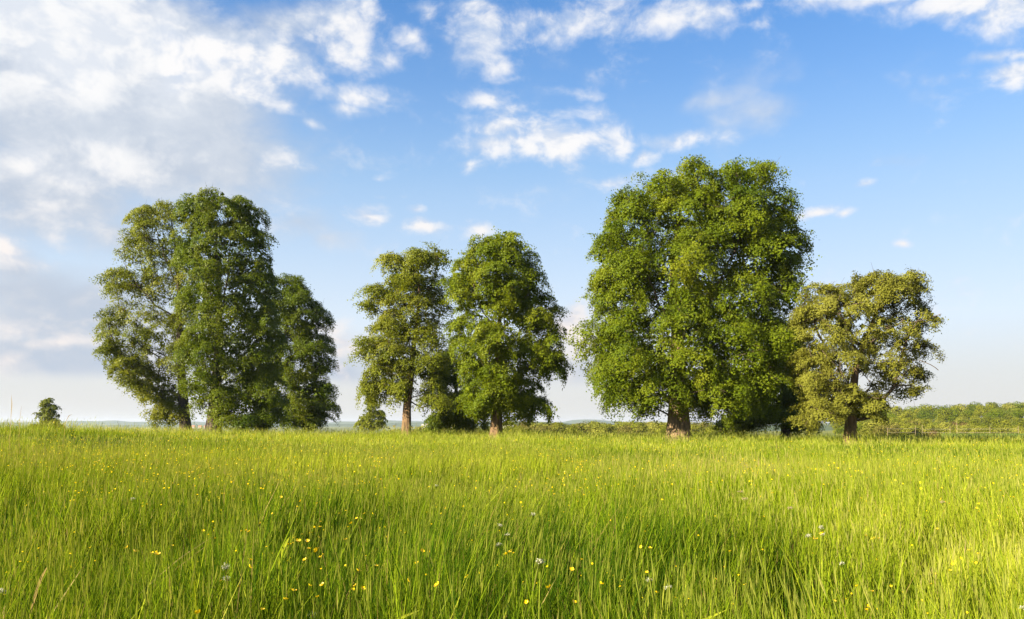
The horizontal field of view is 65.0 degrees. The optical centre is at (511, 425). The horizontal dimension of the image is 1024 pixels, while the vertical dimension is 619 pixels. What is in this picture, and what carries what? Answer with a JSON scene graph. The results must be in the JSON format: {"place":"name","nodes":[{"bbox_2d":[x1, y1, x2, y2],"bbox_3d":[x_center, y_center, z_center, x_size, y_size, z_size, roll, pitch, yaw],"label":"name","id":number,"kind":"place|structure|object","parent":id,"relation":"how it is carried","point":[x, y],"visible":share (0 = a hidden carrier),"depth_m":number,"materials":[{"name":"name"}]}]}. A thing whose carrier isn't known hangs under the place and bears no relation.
{"place":"outdoors","nodes":[
{"label":"outdoors","id":0,"kind":"place"},
{"bbox_2d":[0,422,827,426],"bbox_3d":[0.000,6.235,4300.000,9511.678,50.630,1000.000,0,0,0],"label":"hills","id":1,"kind":"structure","parent":0,"point":[387,424],"depth_m":4164.16,"materials":[{"name":"green plant"}]},
{"bbox_2d":[1,419,828,424],"bbox_3d":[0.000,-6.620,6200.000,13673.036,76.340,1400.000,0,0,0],"label":"hills","id":2,"kind":"structure","parent":0,"point":[110,422],"depth_m":6016.55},
{"bbox_2d":[0,416,1023,618],"bbox_3d":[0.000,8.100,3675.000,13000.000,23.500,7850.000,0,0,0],"label":"ground","id":3,"kind":"structure","parent":0,"point":[387,429],"depth_m":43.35,"materials":[{"name":"green plant"}]},
{"bbox_2d":[9,395,11,452],"bbox_3d":[-15.586,0.112,25.001,0.090,2.134,0.010,0,0,0],"label":"dry weed stalk","id":4,"kind":"object","parent":3,"relation":"on","point":[10,421],"visible":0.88,"depth_m":25.00,"materials":[{"name":"plant"}]},
{"bbox_2d":[30,567,46,612],"bbox_3d":[-2.315,1.140,3.901,0.127,0.918,0.006,0,0,0],"label":"dry grass stalk","id":5,"kind":"object","parent":3,"relation":"on","point":[36,589],"visible":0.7,"depth_m":3.90,"materials":[{"name":"plant"}]},
{"bbox_2d":[31,398,64,429],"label":"tree","id":6,"kind":"object","parent":3,"relation":"on","point":[48,412],"visible":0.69,"depth_m":149.09,"materials":[{"name":"green plant"}]},
{"bbox_2d":[89,197,203,431],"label":"linden tree","id":7,"kind":"object","parent":3,"relation":"on","point":[164,401],"visible":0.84,"depth_m":76.72,"materials":[{"name":"green plant"}]},
{"bbox_2d":[155,552,161,617],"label":"buttercup","id":8,"kind":"object","parent":3,"relation":"on","point":[157,553],"visible":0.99,"depth_m":3.28,"materials":[{"name":"green plant"}]},
{"bbox_2d":[222,563,229,618],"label":"umbel flower","id":9,"kind":"object","parent":3,"relation":"on","point":[226,567],"visible":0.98,"depth_m":3.54,"materials":[{"name":"plant"}]},
{"bbox_2d":[222,576,229,618],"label":"umbel flower","id":10,"kind":"object","parent":3,"relation":"on","point":[223,577],"visible":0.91,"depth_m":3.56,"materials":[{"name":"plant"}]},
{"bbox_2d":[167,185,292,434],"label":"linden tree","id":11,"kind":"object","parent":3,"relation":"on","point":[223,400],"visible":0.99,"depth_m":69.03,"materials":[{"name":"green plant"}]},
{"bbox_2d":[246,564,251,618],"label":"buttercup","id":12,"kind":"object","parent":3,"relation":"on","point":[248,587],"visible":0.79,"depth_m":3.60,"materials":[{"name":"green plant"}]},
{"bbox_2d":[248,558,253,616],"bbox_3d":[-1.180,1.073,3.679,0.054,0.941,0.079,0,0,-19],"label":"buttercup","id":13,"kind":"object","parent":3,"relation":"on","point":[251,584],"visible":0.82,"depth_m":3.66,"materials":[{"name":"green plant"}]},
{"bbox_2d":[276,538,288,610],"bbox_3d":[-1.185,1.068,4.167,0.130,0.994,0.017,0,0,39],"label":"long grass blade","id":14,"kind":"object","parent":3,"relation":"on","point":[284,545],"visible":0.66,"depth_m":4.19,"materials":[{"name":"green plant"}]},
{"bbox_2d":[289,539,300,610],"bbox_3d":[-1.088,1.048,3.939,0.115,0.984,0.060,0,0,0],"label":"buttercup","id":15,"kind":"object","parent":3,"relation":"on","point":[294,569],"visible":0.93,"depth_m":3.94,"materials":[{"name":"green plant"}]},
{"bbox_2d":[250,272,341,432],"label":"linden tree","id":16,"kind":"object","parent":3,"relation":"on","point":[313,405],"visible":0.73,"depth_m":80.44,"materials":[{"name":"green plant"}]},
{"bbox_2d":[300,558,305,618],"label":"buttercup","id":17,"kind":"object","parent":3,"relation":"on","point":[302,587],"visible":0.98,"depth_m":3.81,"materials":[{"name":"green plant"}]},
{"bbox_2d":[303,539,309,614],"bbox_3d":[-1.035,1.050,3.926,0.052,0.979,0.096,0,0,22],"label":"buttercup","id":18,"kind":"object","parent":3,"relation":"on","point":[307,540],"visible":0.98,"depth_m":3.94,"materials":[{"name":"green plant"}]},
{"bbox_2d":[313,547,321,618],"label":"buttercup","id":19,"kind":"object","parent":3,"relation":"on","point":[315,549],"visible":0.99,"depth_m":3.88,"materials":[{"name":"green plant"}]},
{"bbox_2d":[352,398,387,433],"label":"tree","id":20,"kind":"object","parent":3,"relation":"on","point":[368,421],"visible":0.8,"depth_m":168.46,"materials":[{"name":"green plant"}]},
{"bbox_2d":[344,241,459,435],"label":"linden tree","id":21,"kind":"object","parent":3,"relation":"on","point":[382,348],"visible":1,"depth_m":65.72,"materials":[{"name":"green plant"}]},
{"bbox_2d":[421,548,424,618],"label":"buttercup","id":22,"kind":"object","parent":3,"relation":"on","point":[423,579],"visible":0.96,"depth_m":3.98,"materials":[{"name":"green plant"}]},
{"bbox_2d":[422,320,489,436],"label":"shaded tree","id":23,"kind":"object","parent":3,"relation":"on","point":[455,422],"visible":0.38,"depth_m":72.27,"materials":[{"name":"green plant"}]},
{"bbox_2d":[433,226,574,440],"bbox_3d":[-0.259,-6.837,61.812,10.162,16.561,9.027,0,0,-33],"label":"linden tree","id":24,"kind":"object","parent":3,"relation":"on","point":[492,388],"visible":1,"depth_m":60.23,"materials":[{"name":"green plant"}]},
{"bbox_2d":[1,425,1021,618],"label":"yellow flowers","id":25,"kind":"object","parent":3,"relation":"on","point":[463,506],"visible":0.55,"depth_m":8.34,"materials":[{"name":"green plant"}]},
{"bbox_2d":[503,424,530,433],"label":"scrub bush","id":26,"kind":"object","parent":3,"relation":"on","point":[518,426],"visible":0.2,"depth_m":196.53,"materials":[{"name":"green plant"}]},
{"bbox_2d":[536,558,544,617],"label":"umbel flower","id":27,"kind":"object","parent":3,"relation":"on","point":[540,561],"visible":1,"depth_m":3.32,"materials":[{"name":"green plant"}]},
{"bbox_2d":[535,423,558,431],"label":"scrub bush","id":28,"kind":"object","parent":3,"relation":"on","point":[544,428],"visible":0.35,"depth_m":188.10,"materials":[{"name":"green plant"}]},
{"bbox_2d":[550,423,567,431],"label":"scrub bush","id":29,"kind":"object","parent":3,"relation":"on","point":[559,425],"visible":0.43,"depth_m":195.65,"materials":[{"name":"green plant"}]},
{"bbox_2d":[564,567,573,618],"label":"buttercup","id":30,"kind":"object","parent":3,"relation":"on","point":[572,568],"visible":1,"depth_m":3.43,"materials":[{"name":"yellow plant"}]},
{"bbox_2d":[564,426,581,432],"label":"scrub bush","id":31,"kind":"object","parent":3,"relation":"on","point":[570,429],"visible":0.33,"depth_m":185.58,"materials":[{"name":"green plant"}]},
{"bbox_2d":[576,423,591,433],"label":"scrub bush","id":32,"kind":"object","parent":3,"relation":"on","point":[583,428],"visible":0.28,"depth_m":215.16,"materials":[{"name":"green plant"}]},
{"bbox_2d":[584,421,596,431],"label":"scrub bush","id":33,"kind":"object","parent":3,"relation":"on","point":[587,426],"visible":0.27,"depth_m":222.49,"materials":[{"name":"green plant"}]},
{"bbox_2d":[590,421,607,433],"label":"scrub bush","id":34,"kind":"object","parent":3,"relation":"on","point":[595,427],"visible":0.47,"depth_m":208.95,"materials":[{"name":"green plant"}]},
{"bbox_2d":[595,424,612,433],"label":"scrub bush","id":35,"kind":"object","parent":3,"relation":"on","point":[604,429],"visible":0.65,"depth_m":200.27,"materials":[{"name":"green plant"}]},
{"bbox_2d":[608,424,620,433],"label":"scrub bush","id":36,"kind":"object","parent":3,"relation":"on","point":[614,429],"visible":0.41,"depth_m":201.58,"materials":[{"name":"green plant"}]},
{"bbox_2d":[615,422,630,432],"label":"scrub bush","id":37,"kind":"object","parent":3,"relation":"on","point":[622,424],"visible":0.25,"depth_m":224.76,"materials":[{"name":"green plant"}]},
{"bbox_2d":[616,423,639,434],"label":"scrub bush","id":38,"kind":"object","parent":3,"relation":"on","point":[628,428],"visible":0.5,"depth_m":198.54,"materials":[{"name":"green plant"}]},
{"bbox_2d":[632,421,648,433],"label":"scrub bush","id":39,"kind":"object","parent":3,"relation":"on","point":[642,426],"visible":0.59,"depth_m":213.45,"materials":[{"name":"green plant"}]},
{"bbox_2d":[647,421,665,434],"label":"scrub bush","id":40,"kind":"object","parent":3,"relation":"on","point":[652,426],"visible":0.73,"depth_m":233.01,"materials":[{"name":"green plant"}]},
{"bbox_2d":[654,425,665,433],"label":"scrub bush","id":41,"kind":"object","parent":3,"relation":"on","point":[662,429],"visible":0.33,"depth_m":228.75,"materials":[{"name":"green plant"}]},
{"bbox_2d":[563,154,821,443],"bbox_3d":[12.414,-8.591,57.101,17.716,20.297,13.184,0,0,0],"label":"linden tree","id":42,"kind":"object","parent":3,"relation":"on","point":[639,378],"visible":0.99,"depth_m":54.16,"materials":[{"name":"green plant"}]},
{"bbox_2d":[691,424,705,434],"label":"scrub bush","id":43,"kind":"object","parent":3,"relation":"on","point":[694,428],"visible":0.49,"depth_m":210.18,"materials":[{"name":"green plant"}]},
{"bbox_2d":[692,421,712,433],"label":"scrub bush","id":44,"kind":"object","parent":3,"relation":"on","point":[705,426],"visible":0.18,"depth_m":263.57,"materials":[{"name":"green plant"}]},
{"bbox_2d":[699,425,717,436],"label":"scrub bush","id":45,"kind":"object","parent":3,"relation":"on","point":[709,429],"visible":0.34,"depth_m":209.44,"materials":[{"name":"green plant"}]},
{"bbox_2d":[703,610,725,618],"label":"grass blade","id":46,"kind":"object","parent":3,"relation":"on","point":[712,615],"depth_m":3.65,"materials":[{"name":"yellow plant"}]},
{"bbox_2d":[711,328,824,440],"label":"shaded tree","id":47,"kind":"object","parent":3,"relation":"on","point":[788,397],"visible":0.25,"depth_m":67.45,"materials":[{"name":"green plant"}]},
{"bbox_2d":[805,533,811,608],"bbox_3d":[2.151,1.174,5.806,0.079,0.785,0.041,0,0,-42],"label":"umbel flower","id":48,"kind":"object","parent":3,"relation":"on","point":[807,535],"visible":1,"depth_m":5.80,"materials":[{"name":"green plant"}]},
{"bbox_2d":[809,537,815,615],"bbox_3d":[2.010,1.157,5.399,0.059,0.824,0.062,0,0,39],"label":"buttercup","id":49,"kind":"object","parent":3,"relation":"on","point":[811,571],"visible":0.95,"depth_m":5.40,"materials":[{"name":"green plant"}]},
{"bbox_2d":[817,538,818,618],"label":"buttercup","id":50,"kind":"object","parent":3,"relation":"on","point":[818,593],"visible":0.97,"depth_m":5.32,"materials":[{"name":"green plant"}]},
{"bbox_2d":[817,525,823,615],"bbox_3d":[2.210,1.143,5.756,0.040,0.849,0.069,0,0,39],"label":"umbel flower","id":51,"kind":"object","parent":3,"relation":"on","point":[821,527],"visible":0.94,"depth_m":5.76,"materials":[{"name":"green plant"}]},
{"bbox_2d":[821,533,824,617],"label":"umbel flower","id":52,"kind":"object","parent":3,"relation":"on","point":[822,574],"visible":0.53,"depth_m":5.48,"materials":[{"name":"green plant"}]},
{"bbox_2d":[832,425,841,434],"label":"woodland tree","id":53,"kind":"object","parent":3,"relation":"on","point":[834,428],"visible":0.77,"depth_m":300.73,"materials":[{"name":"green plant"}]},
{"bbox_2d":[835,426,843,434],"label":"woodland tree","id":54,"kind":"object","parent":3,"relation":"on","point":[839,430],"visible":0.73,"depth_m":298.62,"materials":[{"name":"green plant"}]},
{"bbox_2d":[839,562,844,616],"bbox_3d":[2.290,1.257,5.601,0.041,0.631,0.062,0,0,0],"label":"umbel flower","id":55,"kind":"object","parent":3,"relation":"on","point":[841,580],"visible":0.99,"depth_m":5.59,"materials":[{"name":"green plant"}]},
{"bbox_2d":[781,266,948,444],"bbox_3d":[22.334,-4.251,51.016,9.850,11.552,8.015,0,0,0],"label":"oak tree","id":56,"kind":"object","parent":3,"relation":"on","point":[845,401],"visible":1,"depth_m":49.76,"materials":[{"name":"green plant"}]},
{"bbox_2d":[860,421,879,435],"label":"scrub bush","id":57,"kind":"object","parent":3,"relation":"on","point":[871,426],"visible":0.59,"depth_m":187.73,"materials":[{"name":"green plant"}]},
{"bbox_2d":[869,424,889,436],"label":"scrub bush","id":58,"kind":"object","parent":3,"relation":"on","point":[882,427],"visible":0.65,"depth_m":155.81,"materials":[{"name":"green plant"}]},
{"bbox_2d":[877,415,897,428],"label":"scrub bush","id":59,"kind":"object","parent":3,"relation":"on","point":[890,421],"visible":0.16,"depth_m":188.65,"materials":[{"name":"green plant"}]},
{"bbox_2d":[877,422,900,435],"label":"scrub bush","id":60,"kind":"object","parent":3,"relation":"on","point":[893,428],"visible":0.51,"depth_m":177.77,"materials":[{"name":"green plant"}]},
{"bbox_2d":[890,406,905,413],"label":"woodland tree","id":61,"kind":"object","parent":3,"relation":"on","point":[900,410],"visible":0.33,"depth_m":440.52,"materials":[{"name":"green plant"}]},
{"bbox_2d":[897,412,914,421],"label":"woodland tree","id":62,"kind":"object","parent":3,"relation":"on","point":[904,416],"visible":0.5,"depth_m":348.53,"materials":[{"name":"green plant"}]},
{"bbox_2d":[898,422,918,436],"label":"scrub bush","id":63,"kind":"object","parent":3,"relation":"on","point":[902,425],"visible":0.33,"depth_m":178.14,"materials":[{"name":"green plant"}]},
{"bbox_2d":[903,424,917,436],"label":"scrub bush","id":64,"kind":"object","parent":3,"relation":"on","point":[910,429],"visible":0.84,"depth_m":175.75,"materials":[{"name":"green plant"}]},
{"bbox_2d":[902,418,925,437],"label":"scrub bush","id":65,"kind":"object","parent":3,"relation":"on","point":[912,421],"visible":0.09,"depth_m":209.39,"materials":[{"name":"green plant"}]},
{"bbox_2d":[912,418,927,425],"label":"woodland tree","id":66,"kind":"object","parent":3,"relation":"on","point":[921,424],"visible":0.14,"depth_m":263.01,"materials":[{"name":"green plant"}]},
{"bbox_2d":[912,403,931,412],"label":"woodland tree","id":67,"kind":"object","parent":3,"relation":"on","point":[920,406],"visible":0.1,"depth_m":438.22,"materials":[{"name":"green plant"}]},
{"bbox_2d":[915,412,934,422],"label":"woodland tree","id":68,"kind":"object","parent":3,"relation":"on","point":[925,416],"visible":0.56,"depth_m":354.26,"materials":[{"name":"green plant"}]},
{"bbox_2d":[918,407,934,417],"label":"woodland tree","id":69,"kind":"object","parent":3,"relation":"on","point":[924,410],"visible":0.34,"depth_m":392.97,"materials":[{"name":"green plant"}]},
{"bbox_2d":[918,424,938,435],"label":"scrub bush","id":70,"kind":"object","parent":3,"relation":"on","point":[928,427],"visible":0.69,"depth_m":179.39,"materials":[{"name":"green plant"}]},
{"bbox_2d":[921,405,936,416],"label":"woodland tree","id":71,"kind":"object","parent":3,"relation":"on","point":[928,407],"visible":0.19,"depth_m":431.87,"materials":[{"name":"green plant"}]},
{"bbox_2d":[934,407,948,418],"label":"woodland tree","id":72,"kind":"object","parent":3,"relation":"on","point":[935,412],"visible":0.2,"depth_m":412.08,"materials":[{"name":"green plant"}]},
{"bbox_2d":[934,408,953,422],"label":"woodland tree","id":73,"kind":"object","parent":3,"relation":"on","point":[944,415],"visible":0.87,"depth_m":347.46,"materials":[{"name":"green plant"}]},
{"bbox_2d":[934,422,956,436],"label":"scrub bush","id":74,"kind":"object","parent":3,"relation":"on","point":[944,426],"visible":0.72,"depth_m":223.61,"materials":[{"name":"green plant"}]},
{"bbox_2d":[946,415,957,422],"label":"woodland tree","id":75,"kind":"object","parent":3,"relation":"on","point":[951,418],"visible":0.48,"depth_m":344.44,"materials":[{"name":"green plant"}]},
{"bbox_2d":[887,427,1018,436],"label":"wire fence","id":76,"kind":"object","parent":3,"relation":"on","point":[968,432],"visible":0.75,"depth_m":111.99,"materials":[{"name":"metal"}]},
{"bbox_2d":[948,407,963,416],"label":"woodland tree","id":77,"kind":"object","parent":3,"relation":"on","point":[959,412],"visible":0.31,"depth_m":405.66,"materials":[{"name":"green plant"}]},
{"bbox_2d":[951,404,968,416],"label":"woodland tree","id":78,"kind":"object","parent":3,"relation":"on","point":[962,407],"visible":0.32,"depth_m":429.21,"materials":[{"name":"green plant"}]},
{"bbox_2d":[953,416,969,422],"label":"woodland tree","id":79,"kind":"object","parent":3,"relation":"on","point":[962,418],"visible":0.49,"depth_m":313.03,"materials":[{"name":"green plant"}]},
{"bbox_2d":[955,420,967,424],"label":"woodland tree","id":80,"kind":"object","parent":3,"relation":"on","point":[957,422],"visible":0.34,"depth_m":300.86,"materials":[{"name":"green plant"}]},
{"bbox_2d":[954,425,971,431],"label":"scrub bush","id":81,"kind":"object","parent":3,"relation":"on","point":[967,429],"visible":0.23,"depth_m":191.57,"materials":[{"name":"green plant"}]},
{"bbox_2d":[958,412,971,420],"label":"woodland tree","id":82,"kind":"object","parent":3,"relation":"on","point":[964,414],"visible":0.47,"depth_m":331.44,"materials":[{"name":"green plant"}]},
{"bbox_2d":[959,423,976,431],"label":"scrub bush","id":83,"kind":"object","parent":3,"relation":"on","point":[970,426],"visible":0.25,"depth_m":219.79,"materials":[{"name":"green plant"}]},
{"bbox_2d":[963,409,974,418],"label":"woodland tree","id":84,"kind":"object","parent":3,"relation":"on","point":[969,412],"visible":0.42,"depth_m":392.37,"materials":[{"name":"green plant"}]},
{"bbox_2d":[967,418,982,426],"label":"woodland tree","id":85,"kind":"object","parent":3,"relation":"on","point":[975,421],"visible":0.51,"depth_m":287.22,"materials":[{"name":"green plant"}]},
{"bbox_2d":[965,402,984,416],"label":"woodland tree","id":86,"kind":"object","parent":3,"relation":"on","point":[972,407],"visible":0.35,"depth_m":433.46,"materials":[{"name":"green plant"}]},
{"bbox_2d":[971,411,981,417],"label":"woodland tree","id":87,"kind":"object","parent":3,"relation":"on","point":[975,413],"visible":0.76,"depth_m":362.84,"materials":[{"name":"green plant"}]},
{"bbox_2d":[969,417,984,423],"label":"woodland tree","id":88,"kind":"object","parent":3,"relation":"on","point":[981,420],"visible":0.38,"depth_m":317.10,"materials":[{"name":"green plant"}]},
{"bbox_2d":[972,426,986,433],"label":"scrub bush","id":89,"kind":"object","parent":3,"relation":"on","point":[978,429],"visible":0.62,"depth_m":157.23,"materials":[{"name":"green plant"}]},
{"bbox_2d":[941,433,1022,438],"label":"crop","id":90,"kind":"object","parent":3,"relation":"on","point":[980,434],"visible":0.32,"depth_m":97.13,"materials":[{"name":"green plant"}]},
{"bbox_2d":[975,404,989,415],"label":"woodland tree","id":91,"kind":"object","parent":3,"relation":"on","point":[980,408],"visible":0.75,"depth_m":392.98,"materials":[{"name":"green plant"}]},
{"bbox_2d":[981,416,991,425],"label":"woodland tree","id":92,"kind":"object","parent":3,"relation":"on","point":[987,419],"visible":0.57,"depth_m":322.84,"materials":[{"name":"green plant"}]},
{"bbox_2d":[980,424,996,431],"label":"scrub bush","id":93,"kind":"object","parent":3,"relation":"on","point":[990,429],"visible":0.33,"depth_m":209.31,"materials":[{"name":"green plant"}]},
{"bbox_2d":[983,404,996,413],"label":"woodland tree","id":94,"kind":"object","parent":3,"relation":"on","point":[990,407],"visible":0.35,"depth_m":402.89,"materials":[{"name":"green plant"}]},
{"bbox_2d":[985,402,997,407],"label":"woodland tree","id":95,"kind":"object","parent":3,"relation":"on","point":[993,403],"visible":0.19,"depth_m":437.35,"materials":[{"name":"green plant"}]},
{"bbox_2d":[988,408,1006,418],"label":"woodland tree","id":96,"kind":"object","parent":3,"relation":"on","point":[997,414],"visible":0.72,"depth_m":349.48,"materials":[{"name":"green plant"}]},
{"bbox_2d":[990,418,1006,428],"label":"woodland tree","id":97,"kind":"object","parent":3,"relation":"on","point":[996,422],"visible":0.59,"depth_m":277.46,"materials":[{"name":"green plant"}]},
{"bbox_2d":[994,427,1015,433],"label":"scrub bush","id":98,"kind":"object","parent":3,"relation":"on","point":[1002,429],"visible":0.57,"depth_m":204.68,"materials":[{"name":"green plant"}]},
{"bbox_2d":[998,419,1015,428],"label":"woodland tree","id":99,"kind":"object","parent":3,"relation":"on","point":[1005,423],"visible":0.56,"depth_m":272.31,"materials":[{"name":"green plant"}]},
{"bbox_2d":[1003,413,1013,419],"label":"woodland tree","id":100,"kind":"object","parent":3,"relation":"on","point":[1008,416],"visible":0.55,"depth_m":361.26,"materials":[{"name":"green plant"}]},
{"bbox_2d":[1001,402,1016,411],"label":"woodland tree","id":101,"kind":"object","parent":3,"relation":"on","point":[1006,406],"visible":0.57,"depth_m":429.33,"materials":[{"name":"green plant"}]},
{"bbox_2d":[1011,407,1023,419],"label":"woodland tree","id":102,"kind":"object","parent":3,"relation":"on","point":[1019,413],"visible":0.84,"depth_m":361.48,"materials":[{"name":"green plant"}]},
{"bbox_2d":[1011,421,1023,426],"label":"woodland tree","id":103,"kind":"object","parent":3,"relation":"on","point":[1020,424],"visible":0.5,"depth_m":269.52,"materials":[{"name":"green plant"}]},
{"bbox_2d":[1011,426,1023,434],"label":"scrub bush","id":104,"kind":"object","parent":3,"relation":"on","point":[1019,428],"visible":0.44,"depth_m":219.41,"materials":[{"name":"green plant"}]},
{"bbox_2d":[1011,401,1023,407],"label":"woodland tree","id":105,"kind":"object","parent":3,"relation":"on","point":[1020,406],"visible":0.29,"depth_m":428.41,"materials":[{"name":"green plant"}]},
{"bbox_2d":[0,0,1023,422],"label":"sky","id":106,"kind":"structure","parent":0,"point":[363,129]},
{"bbox_2d":[447,421,833,432],"bbox_3d":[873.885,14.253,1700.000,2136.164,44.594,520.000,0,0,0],"label":"hills","id":107,"kind":"structure","parent":0,"point":[827,427],"depth_m":1641.14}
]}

